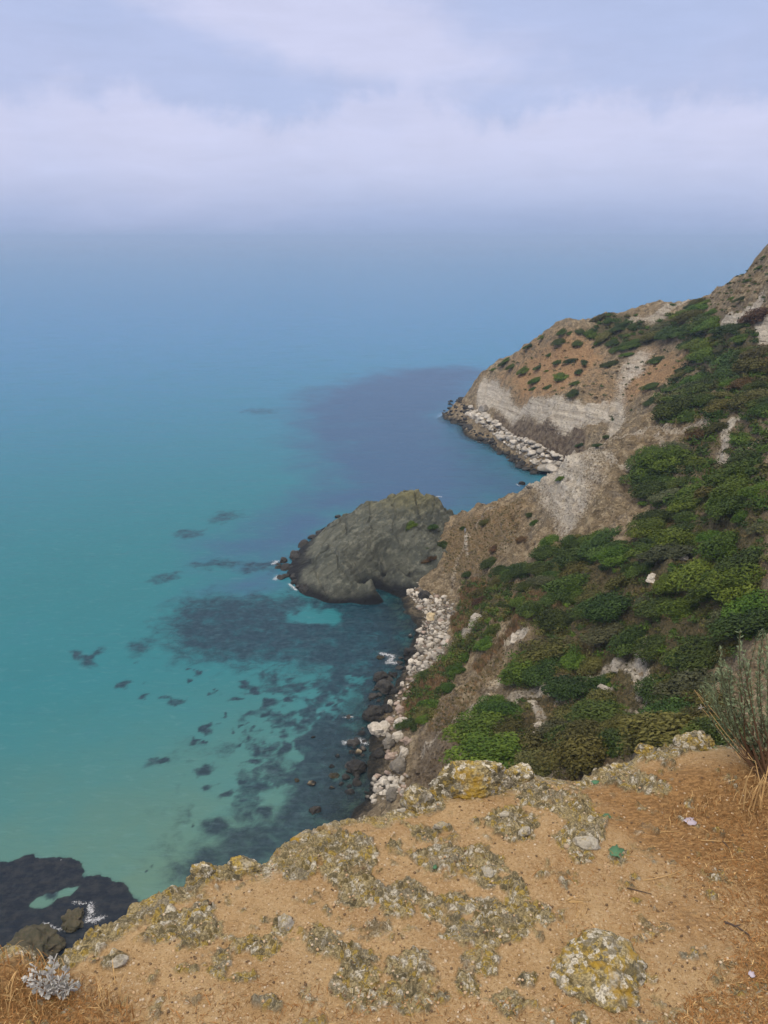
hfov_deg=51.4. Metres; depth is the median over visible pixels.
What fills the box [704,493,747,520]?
shrub
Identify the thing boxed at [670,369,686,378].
shrub
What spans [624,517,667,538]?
shrub
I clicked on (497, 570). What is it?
shrub
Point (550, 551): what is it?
shrub
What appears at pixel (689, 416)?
shrub
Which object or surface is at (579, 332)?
shrub
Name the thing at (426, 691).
shrub
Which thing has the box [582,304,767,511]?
scrub
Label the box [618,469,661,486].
shrub
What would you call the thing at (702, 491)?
shrub
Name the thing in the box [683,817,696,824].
litter scrap
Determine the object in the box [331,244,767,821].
hillside
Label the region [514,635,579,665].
shrub
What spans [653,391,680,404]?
shrub
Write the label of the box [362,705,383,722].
boulder
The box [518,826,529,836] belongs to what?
white stone
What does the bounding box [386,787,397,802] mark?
boulder
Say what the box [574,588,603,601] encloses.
shrub
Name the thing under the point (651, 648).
shrub
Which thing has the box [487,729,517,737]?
shrub
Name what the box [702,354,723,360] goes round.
shrub
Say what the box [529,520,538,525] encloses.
shrub
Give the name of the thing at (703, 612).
shrub
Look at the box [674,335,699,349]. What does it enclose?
shrub
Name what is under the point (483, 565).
shrub
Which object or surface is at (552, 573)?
shrub
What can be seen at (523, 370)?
shrub
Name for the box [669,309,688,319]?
shrub
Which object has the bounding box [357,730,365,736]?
shore rock
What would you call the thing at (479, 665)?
dry grass
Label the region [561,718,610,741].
shrub
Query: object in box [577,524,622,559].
shrub
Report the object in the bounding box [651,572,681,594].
shrub
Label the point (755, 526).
shrub
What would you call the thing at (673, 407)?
shrub
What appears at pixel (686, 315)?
shrub
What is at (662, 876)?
straw stalk
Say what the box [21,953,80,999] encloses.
silver plant
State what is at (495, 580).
shrub
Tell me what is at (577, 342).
shrub
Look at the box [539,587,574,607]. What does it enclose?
shrub
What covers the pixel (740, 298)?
shrub
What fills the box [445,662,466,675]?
shrub
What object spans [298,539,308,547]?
tip rock
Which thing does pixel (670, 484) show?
shrub
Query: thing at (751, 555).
shrub
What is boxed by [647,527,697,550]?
shrub
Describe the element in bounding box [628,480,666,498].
shrub
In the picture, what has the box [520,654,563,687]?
shrub
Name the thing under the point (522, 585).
shrub
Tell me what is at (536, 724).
outcrop
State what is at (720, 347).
shrub
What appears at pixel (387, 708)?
boulder
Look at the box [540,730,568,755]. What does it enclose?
shrub
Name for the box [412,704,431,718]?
shrub
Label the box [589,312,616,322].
shrub
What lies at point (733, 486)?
shrub
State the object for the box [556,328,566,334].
shrub
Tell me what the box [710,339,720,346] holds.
shrub
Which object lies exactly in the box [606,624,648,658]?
shrub
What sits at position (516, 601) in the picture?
shrub
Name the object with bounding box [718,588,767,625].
shrub
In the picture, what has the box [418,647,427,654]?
boulder
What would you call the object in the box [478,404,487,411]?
stone
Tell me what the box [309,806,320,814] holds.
boulder
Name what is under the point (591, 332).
shrub
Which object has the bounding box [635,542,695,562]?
shrub
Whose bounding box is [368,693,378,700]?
boulder
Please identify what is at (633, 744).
shrub
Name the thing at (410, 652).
boulder
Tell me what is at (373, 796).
shore stone
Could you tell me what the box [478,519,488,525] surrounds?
shrub
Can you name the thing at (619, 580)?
shrub
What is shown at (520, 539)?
shrub
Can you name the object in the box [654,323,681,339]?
shrub
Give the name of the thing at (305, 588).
boulder
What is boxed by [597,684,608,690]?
outcrop
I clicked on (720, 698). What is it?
shrub
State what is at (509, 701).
shrub
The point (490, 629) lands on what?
shrub
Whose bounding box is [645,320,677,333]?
shrub
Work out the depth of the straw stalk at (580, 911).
2.02 m
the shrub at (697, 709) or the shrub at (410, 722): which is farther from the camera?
the shrub at (410, 722)
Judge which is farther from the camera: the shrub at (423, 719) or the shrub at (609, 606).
the shrub at (423, 719)
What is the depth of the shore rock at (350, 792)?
121.26 m
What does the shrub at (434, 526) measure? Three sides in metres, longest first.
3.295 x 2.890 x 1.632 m
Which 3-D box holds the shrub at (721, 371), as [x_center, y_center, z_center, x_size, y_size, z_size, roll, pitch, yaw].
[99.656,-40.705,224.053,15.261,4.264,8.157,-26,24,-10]
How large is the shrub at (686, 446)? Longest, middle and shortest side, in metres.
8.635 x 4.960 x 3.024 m
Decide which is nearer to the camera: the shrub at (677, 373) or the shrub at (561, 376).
the shrub at (677, 373)
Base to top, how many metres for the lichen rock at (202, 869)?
0.055 m
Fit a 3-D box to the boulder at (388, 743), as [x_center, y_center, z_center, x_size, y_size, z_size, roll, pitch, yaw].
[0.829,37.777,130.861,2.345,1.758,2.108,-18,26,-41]
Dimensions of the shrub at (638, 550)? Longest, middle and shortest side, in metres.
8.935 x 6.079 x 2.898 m
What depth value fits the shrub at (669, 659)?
102.42 m
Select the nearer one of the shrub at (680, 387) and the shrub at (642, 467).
the shrub at (642, 467)
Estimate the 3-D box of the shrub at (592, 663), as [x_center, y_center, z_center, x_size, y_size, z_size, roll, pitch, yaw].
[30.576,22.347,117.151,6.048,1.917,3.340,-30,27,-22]
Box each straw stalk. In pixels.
[567,896,589,903]
[574,897,592,918]
[643,868,685,880]
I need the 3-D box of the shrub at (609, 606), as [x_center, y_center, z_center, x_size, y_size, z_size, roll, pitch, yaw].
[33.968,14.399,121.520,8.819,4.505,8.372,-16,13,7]
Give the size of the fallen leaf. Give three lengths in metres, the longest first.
0.057 x 0.043 x 0.012 m
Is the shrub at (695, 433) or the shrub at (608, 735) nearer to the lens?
the shrub at (608, 735)
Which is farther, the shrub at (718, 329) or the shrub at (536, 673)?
the shrub at (718, 329)
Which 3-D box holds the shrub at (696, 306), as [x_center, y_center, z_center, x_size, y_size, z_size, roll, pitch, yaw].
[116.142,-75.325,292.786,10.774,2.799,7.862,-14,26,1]
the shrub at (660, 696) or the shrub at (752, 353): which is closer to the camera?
the shrub at (660, 696)
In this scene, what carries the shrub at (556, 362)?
on the hillside
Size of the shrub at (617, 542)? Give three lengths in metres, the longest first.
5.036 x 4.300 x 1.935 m
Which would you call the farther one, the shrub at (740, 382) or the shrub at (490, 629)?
the shrub at (740, 382)
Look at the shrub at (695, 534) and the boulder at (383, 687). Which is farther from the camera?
the boulder at (383, 687)
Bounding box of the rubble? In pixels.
[467,409,561,464]
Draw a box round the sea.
[0,240,767,956]
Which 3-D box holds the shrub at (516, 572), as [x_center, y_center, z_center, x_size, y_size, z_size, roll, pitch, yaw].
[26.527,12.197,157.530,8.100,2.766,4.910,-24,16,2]
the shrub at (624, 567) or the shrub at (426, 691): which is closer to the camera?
the shrub at (624, 567)
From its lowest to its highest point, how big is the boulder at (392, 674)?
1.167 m
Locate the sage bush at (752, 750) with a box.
[695,628,767,778]
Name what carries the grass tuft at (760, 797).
on the clifftop ground at (105, 943)
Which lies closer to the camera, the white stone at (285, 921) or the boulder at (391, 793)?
the white stone at (285, 921)
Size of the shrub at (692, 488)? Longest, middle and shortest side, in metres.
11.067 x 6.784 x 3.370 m
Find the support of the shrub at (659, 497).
on the hillside
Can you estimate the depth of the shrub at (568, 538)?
156.40 m
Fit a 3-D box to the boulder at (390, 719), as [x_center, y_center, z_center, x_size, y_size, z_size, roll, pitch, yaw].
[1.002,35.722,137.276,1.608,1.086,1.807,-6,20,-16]
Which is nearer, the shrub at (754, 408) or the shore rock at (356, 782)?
the shore rock at (356, 782)
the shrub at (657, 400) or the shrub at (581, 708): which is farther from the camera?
the shrub at (657, 400)
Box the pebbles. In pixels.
[408,585,451,675]
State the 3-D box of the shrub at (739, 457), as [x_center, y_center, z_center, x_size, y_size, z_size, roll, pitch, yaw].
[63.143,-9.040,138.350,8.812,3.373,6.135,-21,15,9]
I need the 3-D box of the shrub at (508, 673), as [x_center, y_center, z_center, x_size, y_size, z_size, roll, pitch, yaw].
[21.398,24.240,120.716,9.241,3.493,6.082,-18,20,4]
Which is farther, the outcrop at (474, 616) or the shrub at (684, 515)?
the outcrop at (474, 616)
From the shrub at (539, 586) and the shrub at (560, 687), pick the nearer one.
the shrub at (560, 687)
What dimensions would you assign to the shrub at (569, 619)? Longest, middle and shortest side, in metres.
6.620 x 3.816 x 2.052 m
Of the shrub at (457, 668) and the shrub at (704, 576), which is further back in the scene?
the shrub at (457, 668)
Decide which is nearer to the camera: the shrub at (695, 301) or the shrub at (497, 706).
the shrub at (497, 706)
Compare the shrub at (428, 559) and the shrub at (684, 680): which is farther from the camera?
the shrub at (428, 559)
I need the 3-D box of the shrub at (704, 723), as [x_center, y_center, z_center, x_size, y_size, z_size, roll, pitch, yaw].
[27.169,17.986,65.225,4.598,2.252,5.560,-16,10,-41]
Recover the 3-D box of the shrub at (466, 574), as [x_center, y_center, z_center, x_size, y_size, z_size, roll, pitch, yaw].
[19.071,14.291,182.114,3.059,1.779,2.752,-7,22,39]
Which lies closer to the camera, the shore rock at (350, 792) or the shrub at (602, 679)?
the shrub at (602, 679)
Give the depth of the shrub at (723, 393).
175.35 m
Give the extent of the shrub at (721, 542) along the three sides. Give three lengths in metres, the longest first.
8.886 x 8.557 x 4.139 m
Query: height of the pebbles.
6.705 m
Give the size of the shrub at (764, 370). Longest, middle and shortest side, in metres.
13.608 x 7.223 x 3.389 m
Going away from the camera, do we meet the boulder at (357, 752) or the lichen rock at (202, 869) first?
the lichen rock at (202, 869)
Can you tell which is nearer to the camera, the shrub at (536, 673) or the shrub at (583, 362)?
the shrub at (536, 673)
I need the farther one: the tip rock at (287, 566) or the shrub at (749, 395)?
the tip rock at (287, 566)
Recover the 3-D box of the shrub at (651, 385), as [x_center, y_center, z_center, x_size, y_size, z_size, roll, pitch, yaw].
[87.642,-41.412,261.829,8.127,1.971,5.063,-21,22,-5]
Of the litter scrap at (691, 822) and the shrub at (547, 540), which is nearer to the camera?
the litter scrap at (691, 822)
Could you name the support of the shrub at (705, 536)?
on the hillside
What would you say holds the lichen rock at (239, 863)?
on the clifftop ground at (105, 943)
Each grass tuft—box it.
[85,973,114,1016]
[721,757,767,814]
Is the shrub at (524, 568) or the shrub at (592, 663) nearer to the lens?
the shrub at (592, 663)
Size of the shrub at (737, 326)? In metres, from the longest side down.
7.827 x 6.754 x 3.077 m
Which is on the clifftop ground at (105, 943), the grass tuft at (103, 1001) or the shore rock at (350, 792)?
the grass tuft at (103, 1001)
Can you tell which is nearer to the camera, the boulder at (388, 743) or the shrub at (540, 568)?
the boulder at (388, 743)
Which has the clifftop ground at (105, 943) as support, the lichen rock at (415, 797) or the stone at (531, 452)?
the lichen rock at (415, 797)
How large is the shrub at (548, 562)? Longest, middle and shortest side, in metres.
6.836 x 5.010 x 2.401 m
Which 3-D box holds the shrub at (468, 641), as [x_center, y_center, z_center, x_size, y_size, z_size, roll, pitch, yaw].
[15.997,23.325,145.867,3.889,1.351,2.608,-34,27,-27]
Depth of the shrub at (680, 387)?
240.35 m
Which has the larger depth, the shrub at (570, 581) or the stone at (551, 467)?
the stone at (551, 467)
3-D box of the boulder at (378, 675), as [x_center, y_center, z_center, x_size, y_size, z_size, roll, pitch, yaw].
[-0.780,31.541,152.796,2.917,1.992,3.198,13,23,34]
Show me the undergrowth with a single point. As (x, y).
(458, 651)
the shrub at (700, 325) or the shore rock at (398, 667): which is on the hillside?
the shrub at (700, 325)
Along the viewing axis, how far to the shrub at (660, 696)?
94.20 m
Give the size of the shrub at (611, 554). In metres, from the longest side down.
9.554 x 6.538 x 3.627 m
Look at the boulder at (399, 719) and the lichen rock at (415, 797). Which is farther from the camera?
the boulder at (399, 719)
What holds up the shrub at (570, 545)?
on the hillside
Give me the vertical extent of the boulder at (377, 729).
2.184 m
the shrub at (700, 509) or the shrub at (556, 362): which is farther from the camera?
the shrub at (556, 362)
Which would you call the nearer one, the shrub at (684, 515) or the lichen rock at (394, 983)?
the lichen rock at (394, 983)
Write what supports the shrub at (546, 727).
on the hillside
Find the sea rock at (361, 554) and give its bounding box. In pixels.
[287,489,454,604]
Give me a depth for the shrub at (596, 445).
177.37 m
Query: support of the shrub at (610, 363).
on the hillside
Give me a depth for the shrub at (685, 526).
132.19 m
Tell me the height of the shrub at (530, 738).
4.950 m
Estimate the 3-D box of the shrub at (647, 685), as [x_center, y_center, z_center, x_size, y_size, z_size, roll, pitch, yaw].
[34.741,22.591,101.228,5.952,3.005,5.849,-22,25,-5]
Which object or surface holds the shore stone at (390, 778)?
on the hillside
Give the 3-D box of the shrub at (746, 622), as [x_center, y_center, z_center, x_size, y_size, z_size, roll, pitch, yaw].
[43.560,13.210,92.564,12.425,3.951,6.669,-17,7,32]
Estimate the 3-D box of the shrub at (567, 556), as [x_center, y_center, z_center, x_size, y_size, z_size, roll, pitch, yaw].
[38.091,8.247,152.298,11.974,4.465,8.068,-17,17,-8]
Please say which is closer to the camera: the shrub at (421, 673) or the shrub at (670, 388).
the shrub at (421, 673)
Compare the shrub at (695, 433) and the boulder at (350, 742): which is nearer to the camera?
the boulder at (350, 742)
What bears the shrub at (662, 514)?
on the hillside
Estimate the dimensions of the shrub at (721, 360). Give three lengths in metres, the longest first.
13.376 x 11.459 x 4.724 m
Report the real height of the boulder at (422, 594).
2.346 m
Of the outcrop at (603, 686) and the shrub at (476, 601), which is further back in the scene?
the shrub at (476, 601)
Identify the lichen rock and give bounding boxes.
[190,861,215,877]
[227,855,260,871]
[290,829,314,842]
[383,980,402,996]
[399,783,438,811]
[428,760,514,799]
[507,762,534,781]
[549,928,648,1013]
[570,1011,589,1023]
[609,763,623,768]
[634,743,656,754]
[672,730,714,750]
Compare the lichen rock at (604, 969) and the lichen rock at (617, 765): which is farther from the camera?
the lichen rock at (617, 765)
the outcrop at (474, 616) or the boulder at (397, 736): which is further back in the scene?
the outcrop at (474, 616)
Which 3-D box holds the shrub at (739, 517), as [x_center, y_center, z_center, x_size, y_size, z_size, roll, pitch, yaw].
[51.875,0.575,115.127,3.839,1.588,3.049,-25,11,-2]
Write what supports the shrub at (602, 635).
on the hillside
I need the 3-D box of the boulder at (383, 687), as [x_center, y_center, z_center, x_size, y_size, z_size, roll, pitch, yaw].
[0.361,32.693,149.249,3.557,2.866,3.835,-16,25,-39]
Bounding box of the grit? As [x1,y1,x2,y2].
[51,752,767,1023]
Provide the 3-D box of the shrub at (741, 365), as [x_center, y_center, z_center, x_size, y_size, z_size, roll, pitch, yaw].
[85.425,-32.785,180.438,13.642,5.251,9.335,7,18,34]
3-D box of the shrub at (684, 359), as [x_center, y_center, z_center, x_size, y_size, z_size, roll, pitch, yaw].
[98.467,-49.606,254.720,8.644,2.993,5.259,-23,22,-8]
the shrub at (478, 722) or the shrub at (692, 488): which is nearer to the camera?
the shrub at (478, 722)
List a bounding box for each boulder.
[6,923,65,963]
[61,907,83,932]
[280,557,286,562]
[289,550,300,560]
[299,583,308,593]
[307,780,315,786]
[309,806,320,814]
[328,773,339,778]
[346,759,366,777]
[347,739,358,747]
[354,749,361,756]
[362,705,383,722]
[367,720,390,737]
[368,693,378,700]
[373,671,387,681]
[373,748,385,758]
[374,679,394,695]
[382,704,392,712]
[382,737,395,749]
[385,716,393,724]
[385,752,396,759]
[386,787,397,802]
[387,672,397,677]
[389,688,398,694]
[389,756,405,773]
[392,731,403,742]
[393,717,407,727]
[395,705,403,712]
[399,747,408,757]
[402,736,411,744]
[403,647,416,657]
[418,590,430,599]
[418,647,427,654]
[426,612,435,620]
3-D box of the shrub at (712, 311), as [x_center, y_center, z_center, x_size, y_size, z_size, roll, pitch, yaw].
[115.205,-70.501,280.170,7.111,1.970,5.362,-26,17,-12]
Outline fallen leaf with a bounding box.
[608,844,624,857]
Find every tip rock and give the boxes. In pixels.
[277,575,284,579]
[280,563,290,569]
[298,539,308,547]
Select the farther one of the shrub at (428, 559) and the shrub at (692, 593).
the shrub at (428, 559)
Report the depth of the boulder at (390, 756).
127.48 m
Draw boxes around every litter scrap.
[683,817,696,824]
[748,971,754,977]
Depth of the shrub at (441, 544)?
199.87 m
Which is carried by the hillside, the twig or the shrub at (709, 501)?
the shrub at (709, 501)
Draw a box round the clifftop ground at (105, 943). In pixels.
[0,743,767,1023]
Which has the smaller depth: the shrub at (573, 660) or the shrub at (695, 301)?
the shrub at (573, 660)
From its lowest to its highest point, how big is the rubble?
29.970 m
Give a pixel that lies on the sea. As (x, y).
(200, 440)
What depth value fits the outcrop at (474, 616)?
149.48 m
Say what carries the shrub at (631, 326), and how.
on the hillside
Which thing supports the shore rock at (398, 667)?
in the sea
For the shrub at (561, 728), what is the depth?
100.55 m
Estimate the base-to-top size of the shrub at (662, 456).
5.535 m
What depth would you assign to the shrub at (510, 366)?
351.06 m
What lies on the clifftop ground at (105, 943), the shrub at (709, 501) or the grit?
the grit
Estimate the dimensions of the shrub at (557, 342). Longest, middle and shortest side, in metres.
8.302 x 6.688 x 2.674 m
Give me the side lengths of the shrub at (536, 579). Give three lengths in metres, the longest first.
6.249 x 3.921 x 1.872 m
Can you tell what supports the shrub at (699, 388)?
on the hillside
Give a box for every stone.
[108,954,128,967]
[278,913,293,931]
[370,794,376,799]
[388,776,395,781]
[433,821,447,829]
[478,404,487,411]
[481,866,493,877]
[499,811,508,816]
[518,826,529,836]
[527,450,536,455]
[537,463,556,471]
[545,464,557,471]
[572,836,600,849]
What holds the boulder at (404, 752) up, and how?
on the hillside
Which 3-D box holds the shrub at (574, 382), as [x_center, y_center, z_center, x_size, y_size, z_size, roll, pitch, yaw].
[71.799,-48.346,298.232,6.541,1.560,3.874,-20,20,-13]
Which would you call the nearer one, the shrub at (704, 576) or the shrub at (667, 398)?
the shrub at (704, 576)
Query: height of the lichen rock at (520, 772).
0.060 m
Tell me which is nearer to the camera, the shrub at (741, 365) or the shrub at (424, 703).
the shrub at (424, 703)
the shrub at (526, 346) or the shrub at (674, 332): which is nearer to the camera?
the shrub at (674, 332)
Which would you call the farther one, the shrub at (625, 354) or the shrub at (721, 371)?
the shrub at (625, 354)
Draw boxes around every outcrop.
[468,613,480,626]
[510,633,517,643]
[533,722,542,727]
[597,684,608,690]
[611,657,626,671]
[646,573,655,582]
[674,555,688,560]
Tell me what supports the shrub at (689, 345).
on the hillside
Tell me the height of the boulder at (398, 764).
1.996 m
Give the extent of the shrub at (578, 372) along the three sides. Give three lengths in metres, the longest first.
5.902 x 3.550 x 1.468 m
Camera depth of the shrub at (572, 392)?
292.47 m
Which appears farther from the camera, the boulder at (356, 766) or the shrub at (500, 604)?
the shrub at (500, 604)
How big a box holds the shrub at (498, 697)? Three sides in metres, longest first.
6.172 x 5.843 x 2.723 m
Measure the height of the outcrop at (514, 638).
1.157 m
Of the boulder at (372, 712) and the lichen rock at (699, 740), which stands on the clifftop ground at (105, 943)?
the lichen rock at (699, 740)
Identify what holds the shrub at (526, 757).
on the hillside
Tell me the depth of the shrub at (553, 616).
134.29 m
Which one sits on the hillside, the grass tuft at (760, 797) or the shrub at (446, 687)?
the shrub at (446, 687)
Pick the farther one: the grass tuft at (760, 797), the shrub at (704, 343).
the shrub at (704, 343)
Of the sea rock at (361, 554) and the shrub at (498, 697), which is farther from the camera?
the sea rock at (361, 554)
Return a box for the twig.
[724,921,749,934]
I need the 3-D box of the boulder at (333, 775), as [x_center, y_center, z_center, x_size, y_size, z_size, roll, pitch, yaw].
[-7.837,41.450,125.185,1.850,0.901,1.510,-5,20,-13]
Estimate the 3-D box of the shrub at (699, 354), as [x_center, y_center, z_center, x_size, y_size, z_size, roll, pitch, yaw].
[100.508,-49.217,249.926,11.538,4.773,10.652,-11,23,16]
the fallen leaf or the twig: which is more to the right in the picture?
the twig
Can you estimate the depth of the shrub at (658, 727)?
69.99 m
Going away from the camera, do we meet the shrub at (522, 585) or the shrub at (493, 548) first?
the shrub at (522, 585)
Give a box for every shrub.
[393,718,419,732]
[405,520,417,529]
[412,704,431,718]
[413,670,428,679]
[413,687,429,697]
[415,713,429,724]
[416,698,437,706]
[421,556,436,562]
[427,524,438,529]
[434,682,455,693]
[437,540,448,548]
[438,707,509,743]
[438,730,527,768]
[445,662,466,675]
[457,651,468,661]
[461,571,470,577]
[464,635,475,645]
[469,585,489,598]
[471,596,489,605]
[471,694,507,712]
[473,636,493,651]
[476,700,525,719]
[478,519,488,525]
[478,556,496,569]
[482,623,500,635]
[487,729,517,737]
[488,545,496,551]
[489,576,500,584]
[490,565,506,575]
[490,712,525,734]
[494,601,513,609]
[496,658,540,685]
[498,563,529,583]
[500,727,552,764]
[501,561,527,573]
[503,700,518,711]
[505,363,514,369]
[508,596,524,607]
[511,650,528,663]
[512,581,531,590]
[513,747,555,776]
[514,536,527,542]
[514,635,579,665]
[515,366,528,374]
[515,599,544,618]
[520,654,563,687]
[522,343,532,349]
[522,561,540,572]
[524,575,557,585]
[525,561,551,575]
[527,376,540,384]
[528,607,568,634]
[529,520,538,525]
[529,544,566,560]
[531,580,552,591]
[534,728,611,779]
[536,718,568,736]
[538,534,558,545]
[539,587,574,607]
[540,673,600,705]
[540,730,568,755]
[541,572,590,596]
[542,570,560,578]
[544,557,565,570]
[547,723,568,739]
[550,338,565,345]
[550,701,578,722]
[551,535,585,558]
[551,560,563,571]
[552,359,562,364]
[552,612,574,624]
[553,372,568,380]
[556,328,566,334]
[556,544,604,568]
[557,561,589,577]
[559,648,585,671]
[560,593,584,603]
[561,534,575,546]
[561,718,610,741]
[562,358,575,363]
[562,698,635,722]
[565,389,579,398]
[569,380,580,385]
[570,601,597,620]
[571,339,582,345]
[574,329,584,333]
[574,369,583,374]
[574,531,600,550]
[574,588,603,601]
[576,655,602,676]
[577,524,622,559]
[577,591,633,622]
[579,620,627,645]
[579,687,618,705]
[580,359,588,364]
[584,329,598,338]
[587,672,614,687]
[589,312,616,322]
[591,443,602,446]
[591,543,633,568]
[595,331,615,341]
[596,726,625,757]
[599,360,618,367]
[599,713,632,731]
[602,539,628,549]
[603,317,613,324]
[603,572,634,590]
[606,339,619,346]
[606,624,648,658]
[609,322,628,331]
[609,345,625,352]
[616,710,751,749]
[617,352,633,356]
[618,338,639,350]
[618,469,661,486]
[620,561,635,572]
[621,542,655,558]
[623,560,654,579]
[624,444,660,478]
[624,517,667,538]
[624,739,655,753]
[627,323,639,329]
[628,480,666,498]
[630,633,668,662]
[631,509,675,524]
[631,596,648,608]
[632,536,670,548]
[632,594,677,619]
[632,673,667,705]
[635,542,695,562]
[636,444,697,472]
[637,695,698,724]
[638,382,659,390]
[639,330,658,342]
[642,397,654,405]
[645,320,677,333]
[646,487,685,503]
[647,355,664,364]
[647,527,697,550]
[647,694,685,704]
[650,394,698,419]
[650,668,734,699]
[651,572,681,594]
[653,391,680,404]
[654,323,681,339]
[655,597,704,621]
[655,671,701,690]
[659,393,693,402]
[659,633,719,674]
[661,441,693,454]
[662,384,676,391]
[663,557,715,591]
[664,650,686,667]
[665,323,691,337]
[665,475,690,489]
[666,492,704,512]
[667,522,697,531]
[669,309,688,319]
[669,382,714,394]
[670,309,706,322]
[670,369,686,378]
[670,381,692,392]
[672,511,698,522]
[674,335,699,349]
[675,480,710,496]
[676,375,689,387]
[676,412,695,422]
[677,529,705,543]
[678,338,701,350]
[678,703,724,719]
[679,688,737,709]
[679,715,746,745]
[680,352,693,362]
[680,372,709,384]
[682,378,717,387]
[683,455,707,467]
[683,577,723,603]
[684,314,714,333]
[684,427,708,439]
[685,302,708,310]
[685,312,710,323]
[685,347,714,362]
[688,297,705,303]
[688,338,713,350]
[689,317,716,333]
[690,529,740,561]
[692,607,713,623]
[693,483,719,499]
[694,502,705,512]
[694,529,720,542]
[695,562,767,605]
[697,569,718,582]
[698,320,719,330]
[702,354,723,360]
[702,396,733,412]
[702,491,744,508]
[703,308,716,315]
[704,421,729,433]
[704,457,754,487]
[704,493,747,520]
[705,607,767,641]
[705,608,723,625]
[706,323,732,333]
[708,476,754,501]
[709,348,742,368]
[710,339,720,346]
[710,390,735,397]
[711,542,766,574]
[712,344,724,353]
[713,359,738,378]
[715,630,744,656]
[718,378,735,386]
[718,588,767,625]
[722,323,744,332]
[722,448,761,467]
[725,376,755,389]
[728,333,748,342]
[728,388,767,408]
[729,345,759,361]
[729,356,767,374]
[729,432,750,443]
[730,510,747,522]
[731,296,744,303]
[734,364,767,373]
[736,481,767,498]
[737,307,767,323]
[737,345,767,359]
[742,380,767,390]
[745,520,767,533]
[747,403,767,416]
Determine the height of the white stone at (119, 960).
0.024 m
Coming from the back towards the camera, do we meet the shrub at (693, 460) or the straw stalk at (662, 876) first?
the shrub at (693, 460)
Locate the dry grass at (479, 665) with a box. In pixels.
[401,576,561,730]
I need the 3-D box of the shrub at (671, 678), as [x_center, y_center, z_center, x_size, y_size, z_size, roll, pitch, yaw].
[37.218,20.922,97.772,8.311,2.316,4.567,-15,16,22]
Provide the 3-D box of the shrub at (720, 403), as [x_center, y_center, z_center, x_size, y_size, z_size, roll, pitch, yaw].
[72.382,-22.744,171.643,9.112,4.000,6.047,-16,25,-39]
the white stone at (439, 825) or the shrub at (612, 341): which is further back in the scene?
the shrub at (612, 341)
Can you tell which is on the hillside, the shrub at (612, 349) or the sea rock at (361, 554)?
the shrub at (612, 349)
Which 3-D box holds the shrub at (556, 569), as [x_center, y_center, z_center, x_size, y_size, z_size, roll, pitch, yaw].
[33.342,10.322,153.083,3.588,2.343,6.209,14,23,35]
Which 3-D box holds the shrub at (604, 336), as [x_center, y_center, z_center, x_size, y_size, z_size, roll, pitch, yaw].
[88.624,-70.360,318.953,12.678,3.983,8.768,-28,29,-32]
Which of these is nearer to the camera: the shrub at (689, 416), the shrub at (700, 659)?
the shrub at (700, 659)
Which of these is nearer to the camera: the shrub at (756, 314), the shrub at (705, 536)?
the shrub at (705, 536)
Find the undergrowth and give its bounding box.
[402,339,767,773]
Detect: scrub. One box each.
[511,259,767,420]
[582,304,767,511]
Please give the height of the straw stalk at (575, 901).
0.008 m
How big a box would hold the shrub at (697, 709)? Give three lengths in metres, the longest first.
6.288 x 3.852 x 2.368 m
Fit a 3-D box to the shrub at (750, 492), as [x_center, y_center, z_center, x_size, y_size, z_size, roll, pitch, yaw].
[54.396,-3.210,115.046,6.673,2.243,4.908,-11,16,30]
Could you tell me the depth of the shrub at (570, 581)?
141.26 m
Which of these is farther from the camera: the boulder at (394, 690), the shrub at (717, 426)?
the shrub at (717, 426)
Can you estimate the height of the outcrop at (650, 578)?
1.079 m
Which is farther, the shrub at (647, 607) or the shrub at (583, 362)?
the shrub at (583, 362)
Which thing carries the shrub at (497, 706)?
on the hillside
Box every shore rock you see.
[342,773,351,780]
[345,788,354,797]
[352,778,361,786]
[353,737,359,744]
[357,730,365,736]
[395,665,403,669]
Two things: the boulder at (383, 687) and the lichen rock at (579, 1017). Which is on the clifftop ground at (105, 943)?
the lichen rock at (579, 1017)
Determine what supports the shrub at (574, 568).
on the hillside
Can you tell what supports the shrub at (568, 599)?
on the hillside
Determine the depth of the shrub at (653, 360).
284.08 m
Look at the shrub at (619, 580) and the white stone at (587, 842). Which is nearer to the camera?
the white stone at (587, 842)
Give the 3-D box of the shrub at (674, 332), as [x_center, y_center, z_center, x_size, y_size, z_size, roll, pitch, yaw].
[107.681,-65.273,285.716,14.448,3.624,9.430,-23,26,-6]
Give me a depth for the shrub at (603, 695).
105.23 m
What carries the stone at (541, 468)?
on the hillside
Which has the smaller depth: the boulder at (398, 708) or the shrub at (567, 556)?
the boulder at (398, 708)
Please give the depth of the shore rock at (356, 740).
133.25 m
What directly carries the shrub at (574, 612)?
on the hillside
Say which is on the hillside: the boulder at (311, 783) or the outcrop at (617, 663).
the outcrop at (617, 663)
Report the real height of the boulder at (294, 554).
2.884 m
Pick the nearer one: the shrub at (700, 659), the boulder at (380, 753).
the shrub at (700, 659)
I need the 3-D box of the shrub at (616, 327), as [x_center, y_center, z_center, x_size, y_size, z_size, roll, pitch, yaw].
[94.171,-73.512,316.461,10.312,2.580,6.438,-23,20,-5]
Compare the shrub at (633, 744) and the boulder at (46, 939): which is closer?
the shrub at (633, 744)

